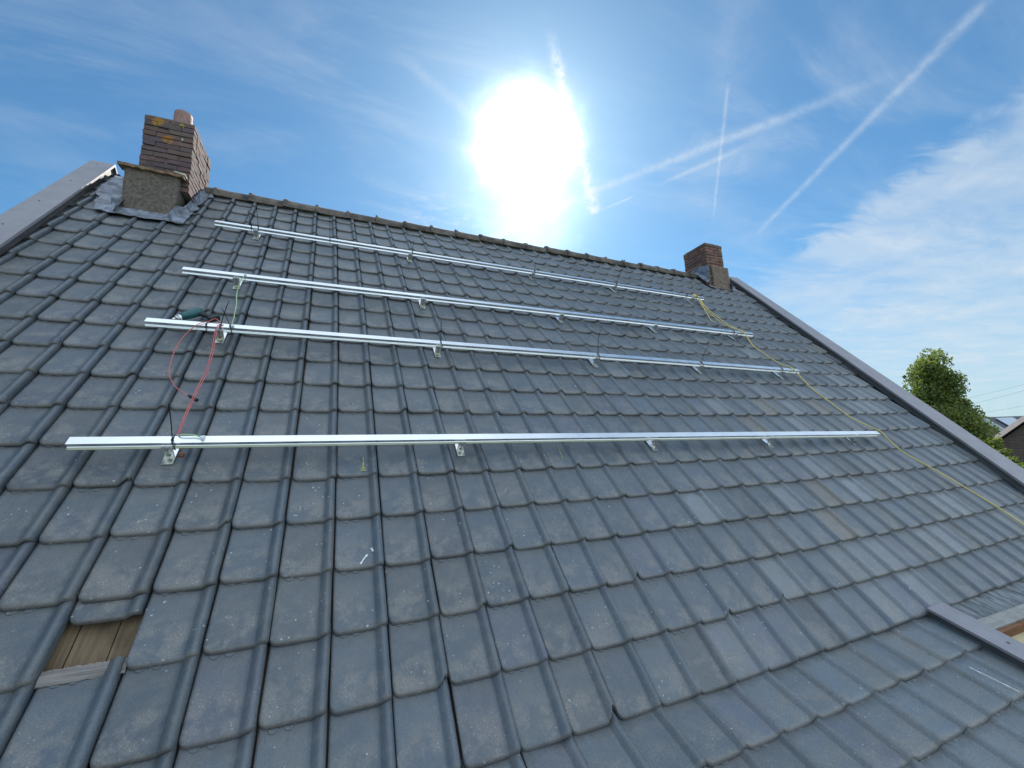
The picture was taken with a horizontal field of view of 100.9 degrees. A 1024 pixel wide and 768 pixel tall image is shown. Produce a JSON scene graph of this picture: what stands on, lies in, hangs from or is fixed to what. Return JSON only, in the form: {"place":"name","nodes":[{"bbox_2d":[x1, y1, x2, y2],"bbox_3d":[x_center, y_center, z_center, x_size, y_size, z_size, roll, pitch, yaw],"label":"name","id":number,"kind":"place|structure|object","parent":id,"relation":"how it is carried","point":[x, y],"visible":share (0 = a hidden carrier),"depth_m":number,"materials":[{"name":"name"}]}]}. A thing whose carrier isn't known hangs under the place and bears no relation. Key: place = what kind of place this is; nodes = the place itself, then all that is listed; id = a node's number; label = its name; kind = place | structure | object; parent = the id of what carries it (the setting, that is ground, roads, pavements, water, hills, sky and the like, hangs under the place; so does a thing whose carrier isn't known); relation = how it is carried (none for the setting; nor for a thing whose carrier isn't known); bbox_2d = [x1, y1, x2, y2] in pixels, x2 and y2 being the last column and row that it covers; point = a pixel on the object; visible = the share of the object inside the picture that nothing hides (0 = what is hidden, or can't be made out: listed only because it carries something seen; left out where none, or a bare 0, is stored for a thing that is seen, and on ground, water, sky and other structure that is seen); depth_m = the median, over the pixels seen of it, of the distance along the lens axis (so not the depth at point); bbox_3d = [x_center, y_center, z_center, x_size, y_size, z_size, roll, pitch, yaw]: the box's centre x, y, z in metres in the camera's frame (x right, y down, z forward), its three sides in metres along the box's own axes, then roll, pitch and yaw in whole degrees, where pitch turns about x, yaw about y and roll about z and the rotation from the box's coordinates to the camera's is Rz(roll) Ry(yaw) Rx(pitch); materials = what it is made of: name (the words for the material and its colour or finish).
{"place":"outdoors","nodes":[
{"label":"outdoors","id":0,"kind":"place"},
{"bbox_2d":[0,0,1023,416],"label":"sky","id":1,"kind":"structure","parent":0,"point":[858,165],"materials":[{"name":"blue"}]},
{"bbox_2d":[982,416,1021,437],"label":"neighbour house","id":2,"kind":"structure","parent":0,"point":[1001,423],"depth_m":27.00,"materials":[{"name":"brick"}]},
{"bbox_2d":[993,415,1023,462],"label":"neighbour house","id":3,"kind":"structure","parent":0,"point":[1012,435],"depth_m":17.11,"materials":[{"name":"brick"}]},
{"label":"ground","id":4,"kind":"structure","parent":0,"visible":0},
{"bbox_2d":[0,109,1023,767],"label":"house","id":5,"kind":"structure","parent":4,"relation":"on","point":[794,603],"depth_m":2.22,"materials":[{"name":"tile"}]},
{"bbox_2d":[172,307,219,322],"bbox_3d":[-2.099,-0.443,2.806,0.158,0.062,0.223,26,35,12],"label":"grinder","id":6,"kind":"object","parent":5,"relation":"on","point":[192,313],"visible":0.89,"depth_m":2.82,"materials":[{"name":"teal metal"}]},
{"bbox_2d":[214,220,704,303],"bbox_3d":[0.001,-1.366,5.111,6.024,0.169,0.100,3,-53,-22],"label":"mounting rail","id":7,"kind":"object","parent":5,"relation":"attached to","point":[257,230],"visible":1,"depth_m":4.69,"materials":[{"name":"silver metal"}]},
{"bbox_2d":[692,294,1023,524],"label":"rope","id":8,"kind":"object","parent":7,"relation":"attached to","point":[701,303],"visible":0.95,"depth_m":4.26,"materials":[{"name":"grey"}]},
{"bbox_2d":[182,267,753,340],"bbox_3d":[0.304,-0.730,4.347,6.023,0.169,0.100,2,-53,-22],"label":"mounting rail","id":9,"kind":"object","parent":5,"relation":"attached to","point":[422,299],"visible":1,"depth_m":3.87,"materials":[{"name":"metal"}]},
{"bbox_2d":[231,273,246,327],"bbox_3d":[-1.970,-0.594,3.044,0.095,0.811,0.072,2,-53,-22],"label":"earth wire","id":10,"kind":"object","parent":9,"relation":"hanging from","point":[245,274],"visible":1,"depth_m":3.07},
{"bbox_2d":[144,318,799,378],"bbox_3d":[0.502,-0.248,3.752,5.971,0.169,0.100,2,-53,-22],"label":"mounting rail","id":11,"kind":"object","parent":5,"relation":"attached to","point":[224,330],"visible":1,"depth_m":3.25,"materials":[{"name":"metal"}]},
{"bbox_2d":[168,318,221,449],"bbox_3d":[-1.823,-0.052,2.343,0.210,1.114,0.092,2,-53,-22],"label":"red cable","id":12,"kind":"object","parent":11,"relation":"hanging from","point":[191,397],"visible":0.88,"depth_m":2.37,"materials":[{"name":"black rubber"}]},
{"bbox_2d":[65,431,880,464],"bbox_3d":[0.782,0.385,2.983,5.887,0.169,0.100,2,-53,-22],"label":"mounting rail","id":13,"kind":"object","parent":5,"relation":"on","point":[169,453],"visible":1,"depth_m":2.37,"materials":[{"name":"metal"}]},
{"bbox_2d":[168,403,174,449],"bbox_3d":[-1.554,0.193,1.924,0.016,0.058,0.250,2,-53,-22],"label":"cable tie","id":14,"kind":"object","parent":13,"relation":"attached to","point":[172,436],"visible":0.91,"depth_m":1.95,"materials":[{"name":"black plastic"}]},
{"bbox_2d":[178,434,204,440],"bbox_3d":[-1.524,0.253,2.003,0.126,0.033,0.029,0,-10,-10],"label":"earth wire","id":15,"kind":"object","parent":13,"relation":"on","point":[203,438],"visible":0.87,"depth_m":2.00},
{"bbox_2d":[902,348,1000,440],"bbox_3d":[16.633,2.644,16.294,2.780,8.226,2.537,-7,-11,26],"label":"broadleaf tree","id":16,"kind":"object","parent":4,"relation":"on","point":[936,386],"visible":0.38,"depth_m":16.28,"materials":[{"name":"green plant"}]},
{"bbox_2d":[954,397,979,425],"bbox_3d":[17.771,3.580,16.218,1.479,6.282,1.420,2,-11,-22],"label":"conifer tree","id":17,"kind":"object","parent":4,"relation":"on","point":[966,400],"visible":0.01,"depth_m":16.48,"materials":[{"name":"green plant"}]},
{"bbox_2d":[971,428,991,438],"bbox_3d":[17.162,4.045,15.202,1.297,5.058,1.216,8,-14,-44],"label":"hedge shrub","id":18,"kind":"object","parent":4,"relation":"on","point":[975,434],"visible":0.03,"depth_m":15.35,"materials":[{"name":"green plant"}]},
{"bbox_2d":[978,436,1008,453],"bbox_3d":[15.678,4.005,13.495,1.088,4.649,1.052,5,-12,-35],"label":"hedge shrub","id":19,"kind":"object","parent":4,"relation":"on","point":[998,444],"visible":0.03,"depth_m":13.65,"materials":[{"name":"green plant"}]},
{"bbox_2d":[992,445,1013,457],"bbox_3d":[14.908,4.016,12.589,1.031,4.368,1.094,2,-11,-22],"label":"hedge shrub","id":20,"kind":"object","parent":4,"relation":"on","point":[1004,452],"visible":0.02,"depth_m":12.79,"materials":[{"name":"green plant"}]},
{"bbox_2d":[1004,455,1023,465],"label":"hedge shrub","id":21,"kind":"object","parent":4,"relation":"on","point":[1016,460],"visible":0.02,"depth_m":11.89,"materials":[{"name":"green plant"}]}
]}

